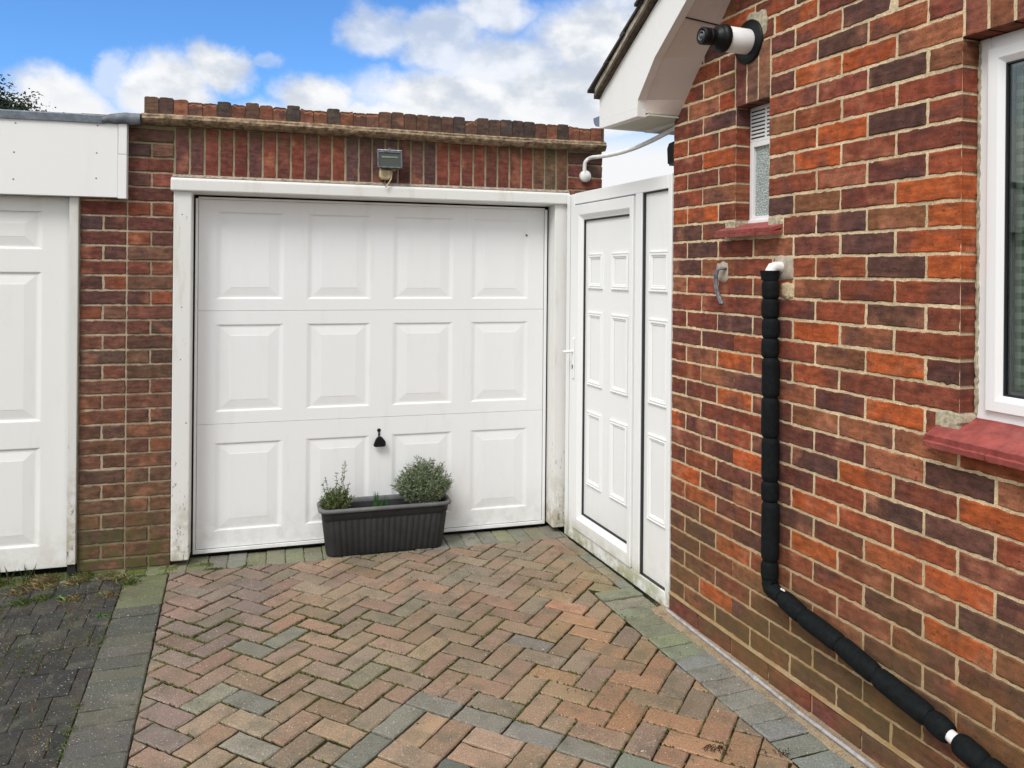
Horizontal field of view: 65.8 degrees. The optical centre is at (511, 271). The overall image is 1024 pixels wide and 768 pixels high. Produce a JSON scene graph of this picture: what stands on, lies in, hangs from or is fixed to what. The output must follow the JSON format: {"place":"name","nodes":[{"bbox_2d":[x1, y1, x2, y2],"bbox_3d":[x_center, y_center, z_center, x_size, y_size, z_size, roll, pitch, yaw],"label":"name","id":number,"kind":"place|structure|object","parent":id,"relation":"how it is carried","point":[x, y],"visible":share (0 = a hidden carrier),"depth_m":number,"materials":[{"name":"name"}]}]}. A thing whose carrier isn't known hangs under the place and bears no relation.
{"place":"outdoors","nodes":[
{"label":"outdoors","id":0,"kind":"place"},
{"bbox_2d":[0,74,63,112],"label":"tree","id":1,"kind":"object","parent":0,"point":[7,103],"visible":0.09,"depth_m":14.33,"materials":[{"name":"green plant"}]},
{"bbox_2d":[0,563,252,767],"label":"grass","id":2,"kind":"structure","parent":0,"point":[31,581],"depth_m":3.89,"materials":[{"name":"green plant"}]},
{"bbox_2d":[0,0,673,187],"label":"sky","id":3,"kind":"structure","parent":0,"point":[536,61],"materials":[{"name":"blue"}]},
{"bbox_2d":[0,487,854,767],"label":"driveway","id":4,"kind":"structure","parent":0,"point":[120,705],"depth_m":3.11,"materials":[{"name":"brick"}]},
{"bbox_2d":[0,109,140,575],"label":"neighbouring garage","id":5,"kind":"structure","parent":4,"relation":"on","point":[55,167],"depth_m":4.04,"materials":[{"name":"beige paint"}]},
{"bbox_2d":[0,195,69,571],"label":"garage door","id":6,"kind":"structure","parent":5,"relation":"in","point":[34,230],"depth_m":4.05,"materials":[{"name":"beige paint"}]},
{"bbox_2d":[95,613,107,616],"bbox_3d":[-1.863,1.558,3.586,0.058,0.011,0.038,1,0,18],"label":"weed","id":7,"kind":"object","parent":4,"relation":"on","point":[100,615],"visible":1,"depth_m":3.58,"materials":[{"name":"green plant"}]},
{"bbox_2d":[77,96,606,572],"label":"garage","id":8,"kind":"structure","parent":4,"relation":"on","point":[285,312],"depth_m":4.48,"materials":[{"name":"brick"}]},
{"bbox_2d":[193,197,546,553],"bbox_3d":[-0.760,0.574,4.604,2.029,1.951,0.058,1,0,-17],"label":"garage door","id":9,"kind":"structure","parent":8,"relation":"in","point":[372,337],"depth_m":4.58,"materials":[{"name":"paint"}]},
{"bbox_2d":[377,148,402,186],"bbox_3d":[-0.698,-0.586,4.483,0.140,0.222,0.099,1,0,-17],"label":"floodlight","id":10,"kind":"object","parent":8,"relation":"attached to","point":[389,160],"visible":1,"depth_m":4.46,"materials":[{"name":"metal"}]},
{"bbox_2d":[579,126,673,181],"bbox_3d":[0.616,-0.632,4.322,0.072,0.164,1.174,1,0,-17],"label":"overhead cable","id":11,"kind":"object","parent":8,"relation":"attached to","point":[584,175],"visible":0.96,"depth_m":4.44,"materials":[{"name":"white plastic"}]},
{"bbox_2d":[317,493,451,556],"bbox_3d":[-0.725,1.437,4.498,0.746,0.274,0.234,1,0,-17],"label":"planter trough","id":12,"kind":"object","parent":4,"relation":"on","point":[364,526],"visible":0.94,"depth_m":4.41,"materials":[{"name":"grey plastic"}]},
{"bbox_2d":[318,461,354,509],"bbox_3d":[-0.975,1.210,4.403,0.217,0.316,0.178,1,0,-17],"label":"rosemary plant","id":13,"kind":"object","parent":12,"relation":"on","point":[335,499],"visible":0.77,"depth_m":4.40,"materials":[{"name":"green plant"}]},
{"bbox_2d":[373,491,382,506],"bbox_3d":[-0.757,1.301,4.453,0.044,0.134,0.043,1,0,-41],"label":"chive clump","id":14,"kind":"object","parent":12,"relation":"on","point":[375,500],"visible":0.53,"depth_m":4.45,"materials":[{"name":"green plant"}]},
{"bbox_2d":[379,497,387,505],"bbox_3d":[-0.726,1.316,4.467,0.043,0.104,0.033,1,0,-28],"label":"chive clump","id":15,"kind":"object","parent":12,"relation":"on","point":[384,504],"visible":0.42,"depth_m":4.47,"materials":[{"name":"green plant"}]},
{"bbox_2d":[389,454,453,503],"bbox_3d":[-0.513,1.215,4.553,0.386,0.338,0.291,1,0,-17],"label":"lavender plant","id":16,"kind":"object","parent":12,"relation":"on","point":[423,483],"visible":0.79,"depth_m":4.50,"materials":[{"name":"green plant"}]},
{"bbox_2d":[75,546,746,767],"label":"moss","id":17,"kind":"object","parent":4,"relation":"on","point":[134,572],"visible":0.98,"depth_m":3.30,"materials":[{"name":"green plant"}]},
{"bbox_2d":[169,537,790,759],"bbox_3d":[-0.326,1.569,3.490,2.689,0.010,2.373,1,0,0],"label":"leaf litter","id":18,"kind":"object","parent":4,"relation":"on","point":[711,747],"visible":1,"depth_m":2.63,"materials":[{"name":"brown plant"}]},
{"bbox_2d":[666,607,875,767],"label":"conduit","id":19,"kind":"object","parent":4,"relation":"on","point":[754,677],"visible":1,"depth_m":2.94,"materials":[{"name":"grey plastic"}]},
{"bbox_2d":[587,0,1023,767],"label":"house","id":20,"kind":"structure","parent":4,"relation":"on","point":[855,168],"depth_m":2.64,"materials":[{"name":"brick"}]},
{"bbox_2d":[562,173,673,607],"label":"side gate","id":21,"kind":"structure","parent":20,"relation":"attached to","point":[618,403],"depth_m":4.16,"materials":[{"name":"white plastic"}]},
{"bbox_2d":[562,196,635,567],"bbox_3d":[0.485,0.557,4.370,0.127,1.894,0.733,1,0,-21],"label":"door leaf","id":22,"kind":"structure","parent":21,"relation":"in","point":[602,351],"depth_m":4.35,"materials":[{"name":"white plastic"}]},
{"bbox_2d":[667,141,673,165],"bbox_3d":[0.782,-0.561,3.753,0.063,0.112,0.076,1,0,-21],"label":"wall light","id":23,"kind":"object","parent":20,"relation":"attached to","point":[670,153],"visible":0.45,"depth_m":3.75,"materials":[{"name":"black plastic"}]},
{"bbox_2d":[712,267,726,304],"bbox_3d":[0.881,0.058,3.305,0.060,0.157,0.072,1,0,-21],"label":"pipe stub","id":24,"kind":"object","parent":20,"relation":"attached to","point":[716,288],"visible":1,"depth_m":3.31,"materials":[{"name":"grey metal"}]},
{"bbox_2d":[697,19,763,63],"bbox_3d":[0.853,-0.927,3.149,0.240,0.175,0.175,1,0,-21],"label":"flue terminal","id":25,"kind":"object","parent":20,"relation":"attached to","point":[744,42],"visible":1,"depth_m":3.12,"materials":[{"name":"black plastic"}]},
{"bbox_2d":[714,103,782,237],"bbox_3d":[0.987,-0.409,3.168,0.167,0.540,0.352,1,0,-21],"label":"window","id":26,"kind":"structure","parent":20,"relation":"in","point":[757,224],"depth_m":3.23,"materials":[{"name":"white plastic"}]},
{"bbox_2d":[760,262,1007,767],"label":"waste pipe","id":27,"kind":"object","parent":20,"relation":"attached to","point":[969,751],"visible":1,"depth_m":2.94,"materials":[{"name":"black plastic"}]},
{"bbox_2d":[922,28,1023,470],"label":"window","id":28,"kind":"structure","parent":20,"relation":"in","point":[996,435],"depth_m":2.23,"materials":[{"name":"white plastic"}]},
{"bbox_2d":[633,602,883,767],"bbox_3d":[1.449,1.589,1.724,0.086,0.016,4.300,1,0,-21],"label":"sand","id":29,"kind":"structure","parent":0,"point":[841,752],"depth_m":2.92,"materials":[{"name":"beige sand"}]}
]}

